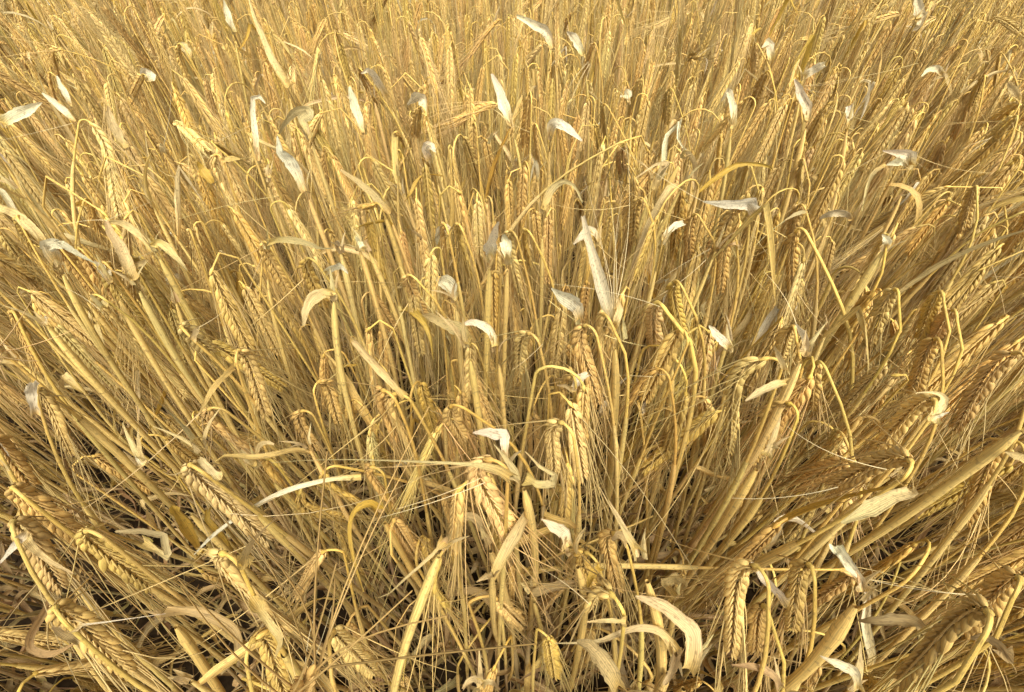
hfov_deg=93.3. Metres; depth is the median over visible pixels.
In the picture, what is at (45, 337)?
barley stalk
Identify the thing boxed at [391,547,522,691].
barley stalk
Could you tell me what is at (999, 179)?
barley stalk
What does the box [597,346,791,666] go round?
barley stalk
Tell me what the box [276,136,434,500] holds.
barley stalk
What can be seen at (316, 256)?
barley stalk
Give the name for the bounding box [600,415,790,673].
barley stalk
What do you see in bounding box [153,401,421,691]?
barley stalk
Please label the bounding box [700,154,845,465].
barley stalk
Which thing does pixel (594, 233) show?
barley stalk
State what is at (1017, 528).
barley stalk
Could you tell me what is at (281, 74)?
barley stalk
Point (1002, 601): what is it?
barley stalk
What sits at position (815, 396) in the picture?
barley stalk
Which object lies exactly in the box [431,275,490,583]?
barley stalk
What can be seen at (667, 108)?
barley stalk
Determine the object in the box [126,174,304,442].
barley stalk
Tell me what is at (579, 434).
barley stalk
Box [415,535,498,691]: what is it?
barley stalk
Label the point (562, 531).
barley stalk
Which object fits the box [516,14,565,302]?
barley stalk
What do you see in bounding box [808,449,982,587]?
barley stalk
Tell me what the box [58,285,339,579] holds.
barley stalk
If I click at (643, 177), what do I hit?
barley stalk
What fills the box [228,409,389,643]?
barley stalk
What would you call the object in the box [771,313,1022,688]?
barley stalk
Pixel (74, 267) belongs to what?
barley stalk
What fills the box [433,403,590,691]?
barley stalk
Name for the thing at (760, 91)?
barley stalk
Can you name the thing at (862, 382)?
barley stalk
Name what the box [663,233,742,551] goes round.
barley stalk
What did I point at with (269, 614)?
barley stalk
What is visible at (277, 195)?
barley stalk
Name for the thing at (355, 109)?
barley stalk
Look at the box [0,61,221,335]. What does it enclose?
barley stalk
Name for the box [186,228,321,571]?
barley stalk
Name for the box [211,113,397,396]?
barley stalk
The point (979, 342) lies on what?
barley stalk
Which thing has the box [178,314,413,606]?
barley stalk
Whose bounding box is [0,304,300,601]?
barley stalk
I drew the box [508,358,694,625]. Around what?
barley stalk
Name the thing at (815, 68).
barley stalk
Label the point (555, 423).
barley stalk
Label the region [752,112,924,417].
barley stalk
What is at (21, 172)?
barley stalk
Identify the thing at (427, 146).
barley stalk
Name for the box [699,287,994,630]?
barley stalk
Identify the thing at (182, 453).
barley stalk
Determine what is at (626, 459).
barley stalk
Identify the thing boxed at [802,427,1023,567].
barley stalk
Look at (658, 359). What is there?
barley stalk
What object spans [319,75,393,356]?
barley stalk
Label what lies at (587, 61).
barley stalk
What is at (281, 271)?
barley stalk
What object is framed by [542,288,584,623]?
barley stalk
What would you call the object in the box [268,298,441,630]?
barley stalk
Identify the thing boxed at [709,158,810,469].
barley stalk
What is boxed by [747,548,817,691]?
barley stalk
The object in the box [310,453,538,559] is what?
barley stalk
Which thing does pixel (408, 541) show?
barley stalk
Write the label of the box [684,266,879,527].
barley stalk
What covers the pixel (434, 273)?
barley stalk
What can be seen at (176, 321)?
barley stalk
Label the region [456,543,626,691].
barley stalk
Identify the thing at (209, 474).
barley stalk
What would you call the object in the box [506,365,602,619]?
barley stalk
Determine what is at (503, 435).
barley stalk
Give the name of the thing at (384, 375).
barley stalk
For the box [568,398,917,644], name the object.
barley stalk
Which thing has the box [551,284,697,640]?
barley stalk
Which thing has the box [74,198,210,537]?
barley stalk
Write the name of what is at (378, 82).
barley stalk
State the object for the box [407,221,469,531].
barley stalk
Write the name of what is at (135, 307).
barley stalk
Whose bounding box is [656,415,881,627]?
barley stalk
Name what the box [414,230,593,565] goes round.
barley stalk
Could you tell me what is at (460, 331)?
barley stalk
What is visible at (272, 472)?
barley stalk
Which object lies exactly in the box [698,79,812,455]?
barley stalk
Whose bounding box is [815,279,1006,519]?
barley stalk
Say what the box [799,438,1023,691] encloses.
barley stalk
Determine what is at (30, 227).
barley stalk
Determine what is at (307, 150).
barley stalk
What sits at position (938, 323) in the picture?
barley stalk
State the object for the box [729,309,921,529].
barley stalk
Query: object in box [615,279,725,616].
barley stalk
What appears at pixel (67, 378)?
barley stalk
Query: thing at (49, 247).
barley stalk
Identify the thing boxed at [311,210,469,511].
barley stalk
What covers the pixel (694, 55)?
barley stalk
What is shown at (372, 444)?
barley stalk
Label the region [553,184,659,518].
barley stalk
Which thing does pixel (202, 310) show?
barley stalk
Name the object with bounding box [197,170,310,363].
barley stalk
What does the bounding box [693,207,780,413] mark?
barley stalk
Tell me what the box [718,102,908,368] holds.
barley stalk
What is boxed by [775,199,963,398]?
barley stalk
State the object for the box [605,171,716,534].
barley stalk
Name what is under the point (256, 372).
barley stalk
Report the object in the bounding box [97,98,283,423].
barley stalk
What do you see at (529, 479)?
barley stalk
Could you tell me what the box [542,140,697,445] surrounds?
barley stalk
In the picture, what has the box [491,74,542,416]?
barley stalk
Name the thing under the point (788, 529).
barley stalk
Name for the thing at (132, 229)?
barley stalk
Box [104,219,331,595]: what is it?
barley stalk
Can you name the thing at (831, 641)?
barley stalk
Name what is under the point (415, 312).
barley stalk
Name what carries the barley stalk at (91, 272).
on the ground
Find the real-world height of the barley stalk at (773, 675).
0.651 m
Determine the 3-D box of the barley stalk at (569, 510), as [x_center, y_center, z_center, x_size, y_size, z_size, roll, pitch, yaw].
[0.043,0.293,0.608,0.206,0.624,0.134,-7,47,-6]
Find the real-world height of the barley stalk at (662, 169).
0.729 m
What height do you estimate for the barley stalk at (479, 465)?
0.797 m
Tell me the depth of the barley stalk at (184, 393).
0.57 m
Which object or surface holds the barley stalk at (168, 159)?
on the ground
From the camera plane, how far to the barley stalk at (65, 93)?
0.74 m
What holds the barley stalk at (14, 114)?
on the ground
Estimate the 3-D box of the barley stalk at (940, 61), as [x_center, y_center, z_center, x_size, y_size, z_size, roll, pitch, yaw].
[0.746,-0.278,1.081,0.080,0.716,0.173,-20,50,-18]
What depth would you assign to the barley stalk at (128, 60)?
0.82 m
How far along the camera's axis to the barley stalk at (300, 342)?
0.63 m
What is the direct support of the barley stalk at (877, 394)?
on the ground
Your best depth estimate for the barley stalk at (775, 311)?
0.48 m
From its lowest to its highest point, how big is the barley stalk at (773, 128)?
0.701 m
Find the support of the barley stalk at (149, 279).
on the ground
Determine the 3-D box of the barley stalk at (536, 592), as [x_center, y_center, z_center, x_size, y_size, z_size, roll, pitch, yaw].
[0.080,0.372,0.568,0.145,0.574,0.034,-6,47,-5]
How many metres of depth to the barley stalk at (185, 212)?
0.64 m
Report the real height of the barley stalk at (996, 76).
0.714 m
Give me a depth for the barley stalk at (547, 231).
0.60 m
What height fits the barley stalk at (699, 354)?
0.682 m
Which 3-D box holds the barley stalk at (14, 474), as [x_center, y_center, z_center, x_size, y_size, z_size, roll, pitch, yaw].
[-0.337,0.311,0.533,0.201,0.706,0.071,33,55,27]
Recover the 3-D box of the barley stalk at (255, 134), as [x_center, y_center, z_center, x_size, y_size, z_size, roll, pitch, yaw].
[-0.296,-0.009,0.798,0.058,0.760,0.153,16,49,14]
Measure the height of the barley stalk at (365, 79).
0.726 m
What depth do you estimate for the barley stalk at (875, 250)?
0.46 m
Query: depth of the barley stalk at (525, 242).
0.47 m
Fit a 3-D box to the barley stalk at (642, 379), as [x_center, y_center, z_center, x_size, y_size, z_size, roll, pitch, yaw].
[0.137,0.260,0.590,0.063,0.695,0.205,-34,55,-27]
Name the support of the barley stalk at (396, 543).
on the ground
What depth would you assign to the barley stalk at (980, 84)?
0.74 m
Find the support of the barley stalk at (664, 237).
on the ground
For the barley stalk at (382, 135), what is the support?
on the ground
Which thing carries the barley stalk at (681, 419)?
on the ground
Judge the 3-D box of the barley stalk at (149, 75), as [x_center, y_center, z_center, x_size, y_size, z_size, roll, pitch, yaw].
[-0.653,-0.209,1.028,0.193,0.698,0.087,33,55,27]
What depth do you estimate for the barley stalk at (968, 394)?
0.36 m
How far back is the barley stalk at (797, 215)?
0.50 m
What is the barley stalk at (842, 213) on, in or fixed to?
on the ground
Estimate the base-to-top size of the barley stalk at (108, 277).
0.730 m
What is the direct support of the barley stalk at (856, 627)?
on the ground
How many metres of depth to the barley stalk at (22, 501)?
0.31 m
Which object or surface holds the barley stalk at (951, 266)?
on the ground
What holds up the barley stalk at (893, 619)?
on the ground
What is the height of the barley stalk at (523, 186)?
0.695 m
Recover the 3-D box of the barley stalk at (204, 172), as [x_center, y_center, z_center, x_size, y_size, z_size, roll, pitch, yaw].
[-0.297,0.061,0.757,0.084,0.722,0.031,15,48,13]
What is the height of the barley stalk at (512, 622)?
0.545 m
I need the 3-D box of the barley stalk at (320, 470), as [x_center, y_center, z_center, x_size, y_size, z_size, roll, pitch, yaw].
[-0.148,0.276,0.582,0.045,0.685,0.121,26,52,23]
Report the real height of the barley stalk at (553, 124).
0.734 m
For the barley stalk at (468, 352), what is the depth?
0.44 m
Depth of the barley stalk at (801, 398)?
0.36 m
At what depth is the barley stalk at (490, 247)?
0.42 m
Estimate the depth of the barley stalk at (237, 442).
0.38 m
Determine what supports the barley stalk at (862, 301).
on the ground
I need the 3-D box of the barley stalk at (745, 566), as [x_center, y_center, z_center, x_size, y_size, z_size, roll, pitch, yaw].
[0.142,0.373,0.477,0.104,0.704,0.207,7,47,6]
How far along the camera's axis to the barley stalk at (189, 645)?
0.31 m
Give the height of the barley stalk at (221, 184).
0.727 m
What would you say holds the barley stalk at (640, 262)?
on the ground
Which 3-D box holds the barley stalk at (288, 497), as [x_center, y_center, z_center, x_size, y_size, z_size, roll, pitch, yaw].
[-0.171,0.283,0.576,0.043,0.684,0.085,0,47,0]
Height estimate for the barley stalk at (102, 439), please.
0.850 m
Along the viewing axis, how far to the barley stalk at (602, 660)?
0.18 m
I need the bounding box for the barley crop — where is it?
[0,0,1023,691]
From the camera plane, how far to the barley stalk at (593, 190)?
0.56 m
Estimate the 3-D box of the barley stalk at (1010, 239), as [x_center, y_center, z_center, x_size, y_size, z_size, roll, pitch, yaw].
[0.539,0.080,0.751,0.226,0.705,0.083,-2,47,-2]
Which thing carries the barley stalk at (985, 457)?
on the ground
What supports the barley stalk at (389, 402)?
on the ground
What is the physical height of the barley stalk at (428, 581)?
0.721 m
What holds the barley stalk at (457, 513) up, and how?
on the ground
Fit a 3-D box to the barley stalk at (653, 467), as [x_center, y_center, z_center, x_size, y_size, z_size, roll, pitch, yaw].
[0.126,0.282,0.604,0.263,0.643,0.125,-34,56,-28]
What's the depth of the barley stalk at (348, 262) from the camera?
0.67 m
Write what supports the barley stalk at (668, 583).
on the ground
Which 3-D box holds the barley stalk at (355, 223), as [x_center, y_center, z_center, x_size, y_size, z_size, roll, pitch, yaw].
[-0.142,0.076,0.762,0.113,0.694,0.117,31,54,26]
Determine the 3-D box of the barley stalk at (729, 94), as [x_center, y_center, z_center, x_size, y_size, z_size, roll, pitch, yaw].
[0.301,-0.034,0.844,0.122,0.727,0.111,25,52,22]
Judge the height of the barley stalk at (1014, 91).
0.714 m
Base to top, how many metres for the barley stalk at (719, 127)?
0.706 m
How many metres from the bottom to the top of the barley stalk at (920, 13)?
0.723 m
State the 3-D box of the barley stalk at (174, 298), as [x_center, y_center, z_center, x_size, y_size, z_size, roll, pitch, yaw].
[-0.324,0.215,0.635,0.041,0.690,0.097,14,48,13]
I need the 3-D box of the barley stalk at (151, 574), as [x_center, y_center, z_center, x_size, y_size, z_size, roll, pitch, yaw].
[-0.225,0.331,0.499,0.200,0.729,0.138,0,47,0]
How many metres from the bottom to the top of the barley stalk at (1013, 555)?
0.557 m
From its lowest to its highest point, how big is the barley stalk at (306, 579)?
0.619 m
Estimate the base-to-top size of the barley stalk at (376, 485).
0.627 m
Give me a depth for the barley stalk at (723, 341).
0.43 m
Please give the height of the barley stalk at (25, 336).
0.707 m
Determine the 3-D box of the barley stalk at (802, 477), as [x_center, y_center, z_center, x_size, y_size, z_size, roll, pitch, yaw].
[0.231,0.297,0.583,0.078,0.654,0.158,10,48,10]
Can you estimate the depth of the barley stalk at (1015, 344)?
0.43 m
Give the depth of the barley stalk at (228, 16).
0.89 m
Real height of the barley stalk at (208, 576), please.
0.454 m
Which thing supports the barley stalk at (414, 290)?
on the ground
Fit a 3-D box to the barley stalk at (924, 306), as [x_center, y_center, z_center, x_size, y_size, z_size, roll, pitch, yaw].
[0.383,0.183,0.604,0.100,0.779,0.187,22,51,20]
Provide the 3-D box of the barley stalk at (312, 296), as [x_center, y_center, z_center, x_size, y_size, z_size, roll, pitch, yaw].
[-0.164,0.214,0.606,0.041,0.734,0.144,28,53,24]
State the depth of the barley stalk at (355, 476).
0.34 m
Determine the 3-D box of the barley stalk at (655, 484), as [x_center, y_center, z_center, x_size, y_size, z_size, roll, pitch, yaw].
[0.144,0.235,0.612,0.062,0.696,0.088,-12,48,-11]
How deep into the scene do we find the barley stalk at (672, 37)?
1.10 m
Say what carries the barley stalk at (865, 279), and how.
on the ground
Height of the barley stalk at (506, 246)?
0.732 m
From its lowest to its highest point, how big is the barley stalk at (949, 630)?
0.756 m
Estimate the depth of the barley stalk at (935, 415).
0.33 m
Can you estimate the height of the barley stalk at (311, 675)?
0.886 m
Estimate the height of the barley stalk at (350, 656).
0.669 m
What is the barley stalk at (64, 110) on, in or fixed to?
on the ground
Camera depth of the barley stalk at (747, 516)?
0.40 m
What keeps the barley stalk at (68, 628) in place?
on the ground
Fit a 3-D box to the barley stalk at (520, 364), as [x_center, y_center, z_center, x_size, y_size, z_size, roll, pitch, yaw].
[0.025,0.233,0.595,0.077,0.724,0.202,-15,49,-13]
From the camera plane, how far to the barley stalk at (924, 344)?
0.38 m
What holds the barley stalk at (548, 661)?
on the ground
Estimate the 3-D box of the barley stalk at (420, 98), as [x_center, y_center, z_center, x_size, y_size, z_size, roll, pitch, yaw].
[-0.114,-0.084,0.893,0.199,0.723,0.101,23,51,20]
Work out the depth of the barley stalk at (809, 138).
0.71 m
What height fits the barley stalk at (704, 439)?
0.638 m
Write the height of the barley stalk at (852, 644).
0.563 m
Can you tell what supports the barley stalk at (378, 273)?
on the ground
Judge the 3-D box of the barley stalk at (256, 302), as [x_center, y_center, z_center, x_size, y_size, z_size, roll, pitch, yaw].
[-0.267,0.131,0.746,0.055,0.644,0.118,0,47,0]
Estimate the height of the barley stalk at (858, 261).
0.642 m
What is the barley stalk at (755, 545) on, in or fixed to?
on the ground
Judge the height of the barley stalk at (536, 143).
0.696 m
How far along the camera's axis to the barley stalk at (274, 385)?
0.46 m
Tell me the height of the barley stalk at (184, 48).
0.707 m
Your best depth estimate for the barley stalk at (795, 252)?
0.47 m
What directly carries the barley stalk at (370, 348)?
on the ground
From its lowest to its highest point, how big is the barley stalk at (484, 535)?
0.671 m
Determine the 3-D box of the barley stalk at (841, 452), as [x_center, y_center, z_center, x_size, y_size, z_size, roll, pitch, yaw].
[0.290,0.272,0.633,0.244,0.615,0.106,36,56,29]
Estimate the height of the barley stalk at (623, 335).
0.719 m
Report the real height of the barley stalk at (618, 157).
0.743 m
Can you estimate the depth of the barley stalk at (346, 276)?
0.45 m
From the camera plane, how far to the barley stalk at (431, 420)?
0.49 m
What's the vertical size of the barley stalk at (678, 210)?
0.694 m
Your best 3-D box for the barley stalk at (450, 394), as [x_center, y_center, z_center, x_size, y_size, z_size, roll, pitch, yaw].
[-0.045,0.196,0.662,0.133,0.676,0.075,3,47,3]
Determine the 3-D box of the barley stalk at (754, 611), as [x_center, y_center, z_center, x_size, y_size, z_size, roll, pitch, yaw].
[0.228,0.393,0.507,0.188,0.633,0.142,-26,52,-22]
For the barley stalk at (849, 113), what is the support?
on the ground
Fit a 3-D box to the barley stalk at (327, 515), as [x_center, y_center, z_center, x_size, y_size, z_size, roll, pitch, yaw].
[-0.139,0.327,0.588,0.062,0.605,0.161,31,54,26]
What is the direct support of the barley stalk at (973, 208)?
on the ground
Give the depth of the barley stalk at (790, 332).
0.39 m
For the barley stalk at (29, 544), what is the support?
on the ground
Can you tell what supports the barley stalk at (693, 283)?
on the ground
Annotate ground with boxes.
[0,0,1023,691]
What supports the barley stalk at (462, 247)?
on the ground
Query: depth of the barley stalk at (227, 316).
0.41 m
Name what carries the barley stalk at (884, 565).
on the ground
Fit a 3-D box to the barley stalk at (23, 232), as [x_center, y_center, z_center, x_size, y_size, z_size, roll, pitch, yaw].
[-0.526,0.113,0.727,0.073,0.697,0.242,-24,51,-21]
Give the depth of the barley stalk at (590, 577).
0.35 m
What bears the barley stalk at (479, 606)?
on the ground
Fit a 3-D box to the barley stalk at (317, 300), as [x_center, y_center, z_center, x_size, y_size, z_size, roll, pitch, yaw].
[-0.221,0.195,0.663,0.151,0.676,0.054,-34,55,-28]
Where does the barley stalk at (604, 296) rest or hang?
on the ground
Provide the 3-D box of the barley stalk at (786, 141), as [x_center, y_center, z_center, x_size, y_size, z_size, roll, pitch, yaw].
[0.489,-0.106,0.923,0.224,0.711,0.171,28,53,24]
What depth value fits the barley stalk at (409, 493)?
0.40 m
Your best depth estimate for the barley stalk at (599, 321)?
0.38 m
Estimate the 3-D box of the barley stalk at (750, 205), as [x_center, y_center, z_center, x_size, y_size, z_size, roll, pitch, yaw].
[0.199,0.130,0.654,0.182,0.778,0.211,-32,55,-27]
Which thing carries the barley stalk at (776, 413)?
on the ground
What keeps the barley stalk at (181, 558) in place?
on the ground
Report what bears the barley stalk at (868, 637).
on the ground
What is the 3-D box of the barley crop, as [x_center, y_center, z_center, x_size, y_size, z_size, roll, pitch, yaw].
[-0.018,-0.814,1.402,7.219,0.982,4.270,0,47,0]
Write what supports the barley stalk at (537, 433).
on the ground
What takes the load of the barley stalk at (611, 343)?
on the ground
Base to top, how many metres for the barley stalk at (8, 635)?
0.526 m
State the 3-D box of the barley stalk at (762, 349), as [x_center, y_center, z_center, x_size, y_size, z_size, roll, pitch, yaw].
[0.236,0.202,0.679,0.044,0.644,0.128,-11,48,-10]
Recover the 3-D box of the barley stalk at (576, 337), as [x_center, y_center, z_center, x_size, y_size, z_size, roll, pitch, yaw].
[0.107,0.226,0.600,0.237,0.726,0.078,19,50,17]
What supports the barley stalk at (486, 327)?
on the ground
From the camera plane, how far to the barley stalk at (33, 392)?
0.36 m
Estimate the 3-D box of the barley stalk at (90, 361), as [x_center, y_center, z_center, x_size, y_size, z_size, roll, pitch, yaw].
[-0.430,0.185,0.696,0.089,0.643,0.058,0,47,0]
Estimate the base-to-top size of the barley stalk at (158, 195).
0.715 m
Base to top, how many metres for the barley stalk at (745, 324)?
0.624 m
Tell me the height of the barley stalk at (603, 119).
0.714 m
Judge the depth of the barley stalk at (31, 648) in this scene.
0.33 m
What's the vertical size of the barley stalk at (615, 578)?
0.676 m
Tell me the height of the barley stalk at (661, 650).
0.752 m
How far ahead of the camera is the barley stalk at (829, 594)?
0.42 m
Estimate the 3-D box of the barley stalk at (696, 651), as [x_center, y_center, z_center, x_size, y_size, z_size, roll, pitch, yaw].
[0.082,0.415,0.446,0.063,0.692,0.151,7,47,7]
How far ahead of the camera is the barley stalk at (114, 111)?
0.74 m
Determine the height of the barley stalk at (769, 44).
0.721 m
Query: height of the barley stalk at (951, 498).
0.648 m
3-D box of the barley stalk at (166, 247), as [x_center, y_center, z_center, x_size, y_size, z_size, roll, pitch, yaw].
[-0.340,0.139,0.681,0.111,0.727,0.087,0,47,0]
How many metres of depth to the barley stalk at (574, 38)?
0.80 m
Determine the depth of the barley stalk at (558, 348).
0.49 m
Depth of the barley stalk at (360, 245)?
0.47 m
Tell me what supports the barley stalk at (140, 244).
on the ground
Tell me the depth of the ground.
0.89 m
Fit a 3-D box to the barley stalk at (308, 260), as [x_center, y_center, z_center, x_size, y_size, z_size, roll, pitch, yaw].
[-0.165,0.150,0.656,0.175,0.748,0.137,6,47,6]
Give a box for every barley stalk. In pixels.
[0,36,258,283]
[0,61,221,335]
[0,102,152,417]
[0,146,199,408]
[0,204,270,534]
[0,286,291,542]
[0,299,310,654]
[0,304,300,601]
[0,431,303,690]
[0,459,181,691]
[0,515,171,691]
[0,579,156,691]
[4,92,207,563]
[4,482,326,691]
[7,309,259,625]
[12,215,249,535]
[17,286,212,526]
[24,380,283,691]
[25,592,113,691]
[39,238,288,592]
[39,310,259,508]
[43,244,296,523]
[45,546,244,691]
[46,406,460,634]
[46,511,356,634]
[51,508,340,682]
[56,76,204,373]
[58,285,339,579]
[60,202,337,542]
[70,0,269,329]
[72,453,249,606]
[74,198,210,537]
[77,247,314,536]
[93,67,265,376]
[94,254,311,604]
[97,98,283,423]
[97,155,292,454]
[97,260,324,574]
[101,73,168,200]
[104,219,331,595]
[108,319,294,522]
[111,251,361,574]
[121,164,298,413]
[122,165,330,465]
[122,423,369,691]
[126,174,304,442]
[140,434,301,570]
[140,605,242,691]
[141,231,330,555]
[153,167,393,486]
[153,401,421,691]
[155,53,300,462]
[158,240,397,568]
[161,549,431,691]
[163,454,462,660]
[165,42,289,263]
[168,288,377,545]
[170,287,326,595]
[173,154,352,484]
[178,294,386,534]
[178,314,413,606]
[178,406,535,691]
[181,508,384,691]
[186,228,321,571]
[193,538,294,637]
[194,340,402,574]
[194,472,541,554]
[197,161,359,458]
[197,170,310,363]
[199,347,382,676]
[209,252,397,526]
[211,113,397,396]
[213,424,436,622]
[223,0,294,313]
[227,206,368,485]
[227,256,440,551]
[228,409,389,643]
[235,458,397,691]
[238,280,366,514]
[240,441,418,671]
[244,545,339,691]
[246,295,364,471]
[248,0,368,385]
[250,94,370,457]
[256,160,290,574]
[256,624,456,691]
[262,228,371,581]
[264,390,507,666]
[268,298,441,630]
[269,517,464,688]
[270,200,370,457]
[272,454,683,685]
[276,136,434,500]
[278,106,415,440]
[284,484,444,636]
[288,169,443,498]
[295,126,374,385]
[301,269,420,619]
[302,352,485,608]
[309,270,376,610]
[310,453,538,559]
[310,462,494,679]
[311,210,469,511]
[313,228,402,494]
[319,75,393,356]
[326,418,480,659]
[330,230,418,561]
[342,339,478,660]
[346,235,436,552]
[347,493,478,670]
[348,87,442,410]
[349,183,476,493]
[352,228,463,529]
[353,319,488,612]
[357,414,508,603]
[358,58,458,344]
[358,273,529,611]
[361,68,481,345]
[367,81,430,365]
[378,528,468,691]
[389,92,478,333]
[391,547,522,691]
[392,266,470,557]
[403,141,642,478]
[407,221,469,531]
[407,247,470,536]
[409,381,554,585]
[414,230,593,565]
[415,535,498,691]
[422,141,498,399]
[422,311,503,619]
[425,270,519,523]
[426,478,715,667]
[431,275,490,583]
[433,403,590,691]
[433,477,598,653]
[434,563,1023,665]
[436,131,497,409]
[437,341,567,493]
[442,299,530,580]
[445,222,498,566]
[446,222,515,487]
[446,512,519,689]
[454,586,517,691]
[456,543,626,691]
[462,234,513,535]
[462,650,499,691]
[464,319,528,601]
[467,447,606,652]
[468,594,560,679]
[471,418,583,689]
[473,428,555,691]
[474,330,554,661]
[479,328,689,617]
[486,108,561,404]
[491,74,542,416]
[492,297,566,557]
[494,375,569,538]
[494,444,557,686]
[498,227,574,574]
[502,161,563,415]
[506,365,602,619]
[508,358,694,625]
[509,628,589,691]
[515,323,641,649]
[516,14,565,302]
[519,518,587,691]
[521,395,738,608]
[521,575,612,691]
[524,207,580,379]
[524,547,645,691]
[525,391,732,641]
[530,161,669,465]
[530,179,582,514]
[542,118,581,409]
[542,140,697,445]
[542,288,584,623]
[542,528,655,691]
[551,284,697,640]
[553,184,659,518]
[555,42,603,182]
[555,624,684,691]
[558,344,692,613]
[563,151,674,421]
[564,143,629,625]
[564,286,629,562]
[565,136,615,494]
[567,31,588,202]
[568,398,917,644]
[570,325,776,570]
[570,407,671,633]
[573,223,634,539]
[577,639,650,691]
[581,409,739,651]
[584,188,719,481]
[586,220,685,548]
[587,310,677,638]
[589,103,663,418]
[590,363,676,666]
[593,0,727,349]
[593,162,772,501]
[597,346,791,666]
[599,333,680,624]
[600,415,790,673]
[600,488,666,686]
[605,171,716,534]
[609,89,631,375]
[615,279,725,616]
[619,242,715,494]
[619,318,649,659]
[620,147,760,546]
[628,322,826,632]
[631,243,888,560]
[633,96,776,412]
[634,313,782,541]
[634,400,798,690]
[635,595,713,691]
[636,483,909,639]
[638,88,736,436]
[642,528,791,691]
[644,1,699,109]
[644,324,748,646]
[644,572,687,690]
[645,259,776,481]
[646,88,692,355]
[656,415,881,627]
[656,420,896,597]
[658,356,814,610]
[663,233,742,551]
[665,166,759,484]
[667,277,815,657]
[667,456,856,691]
[672,374,949,683]
[674,98,792,396]
[675,480,813,581]
[677,288,900,537]
[677,430,1022,691]
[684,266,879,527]
[687,232,889,572]
[689,373,908,592]
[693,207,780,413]
[695,196,865,542]
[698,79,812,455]
[699,224,906,565]
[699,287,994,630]
[699,349,888,570]
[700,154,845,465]
[701,203,819,593]
[703,602,960,691]
[707,538,930,691]
[708,273,1023,635]
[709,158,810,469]
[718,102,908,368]
[719,75,862,330]
[724,360,853,691]
[725,211,1023,471]
[728,62,825,353]
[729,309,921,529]
[731,70,777,344]
[732,657,800,691]
[736,315,1009,584]
[740,38,775,247]
[742,102,853,419]
[745,308,974,627]
[746,217,854,627]
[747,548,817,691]
[748,334,1023,540]
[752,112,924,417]
[752,149,918,467]
[752,350,1023,691]
[756,437,1014,600]
[760,336,1001,691]
[762,223,934,481]
[764,212,998,514]
[770,544,880,691]
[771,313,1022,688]
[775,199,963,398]
[779,92,837,311]
[782,185,979,557]
[792,499,1023,623]
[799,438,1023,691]
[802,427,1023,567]
[807,592,923,691]
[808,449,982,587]
[811,39,967,291]
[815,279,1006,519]
[817,504,932,683]
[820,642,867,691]
[822,74,1003,401]
[823,115,1017,425]
[826,545,1023,691]
[829,60,950,319]
[848,479,1023,641]
[854,565,1013,691]
[855,529,1023,691]
[858,613,940,691]
[867,0,927,107]
[897,81,1021,394]
[903,158,1023,316]
[952,53,1020,283]
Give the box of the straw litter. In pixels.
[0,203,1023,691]
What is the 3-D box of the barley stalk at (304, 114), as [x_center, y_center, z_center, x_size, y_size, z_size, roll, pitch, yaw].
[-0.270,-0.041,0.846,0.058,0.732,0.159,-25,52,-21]
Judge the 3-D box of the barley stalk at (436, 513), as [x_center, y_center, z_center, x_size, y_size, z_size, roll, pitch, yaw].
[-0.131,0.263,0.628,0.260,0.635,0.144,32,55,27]
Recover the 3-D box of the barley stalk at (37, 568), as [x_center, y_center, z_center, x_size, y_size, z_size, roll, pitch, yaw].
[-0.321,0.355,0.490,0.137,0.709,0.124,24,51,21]
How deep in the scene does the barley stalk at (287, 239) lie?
0.44 m
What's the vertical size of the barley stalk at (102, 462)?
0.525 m
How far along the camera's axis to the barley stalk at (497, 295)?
0.48 m
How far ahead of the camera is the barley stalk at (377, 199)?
0.49 m
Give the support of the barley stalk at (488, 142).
on the ground
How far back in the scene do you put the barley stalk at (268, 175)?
0.54 m
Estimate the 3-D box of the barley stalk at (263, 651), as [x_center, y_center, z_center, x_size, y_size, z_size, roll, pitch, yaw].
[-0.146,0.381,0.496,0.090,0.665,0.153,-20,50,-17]
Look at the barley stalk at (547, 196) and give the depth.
0.49 m
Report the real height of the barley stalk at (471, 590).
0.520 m
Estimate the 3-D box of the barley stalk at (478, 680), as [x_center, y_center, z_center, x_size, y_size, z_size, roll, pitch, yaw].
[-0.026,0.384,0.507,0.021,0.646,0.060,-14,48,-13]
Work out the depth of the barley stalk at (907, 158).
0.51 m
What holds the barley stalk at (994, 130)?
on the ground
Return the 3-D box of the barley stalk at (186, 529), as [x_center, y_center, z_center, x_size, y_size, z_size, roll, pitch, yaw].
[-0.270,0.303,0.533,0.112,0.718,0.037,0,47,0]
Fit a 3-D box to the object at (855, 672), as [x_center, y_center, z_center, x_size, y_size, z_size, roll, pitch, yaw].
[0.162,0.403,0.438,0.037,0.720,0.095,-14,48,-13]
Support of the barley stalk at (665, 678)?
on the ground
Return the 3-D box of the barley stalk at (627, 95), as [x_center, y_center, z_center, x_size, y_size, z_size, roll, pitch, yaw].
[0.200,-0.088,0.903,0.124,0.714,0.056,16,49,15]
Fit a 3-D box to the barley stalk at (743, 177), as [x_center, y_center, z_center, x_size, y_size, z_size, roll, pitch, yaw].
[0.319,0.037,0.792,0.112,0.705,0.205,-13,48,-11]
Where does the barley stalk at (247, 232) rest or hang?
on the ground

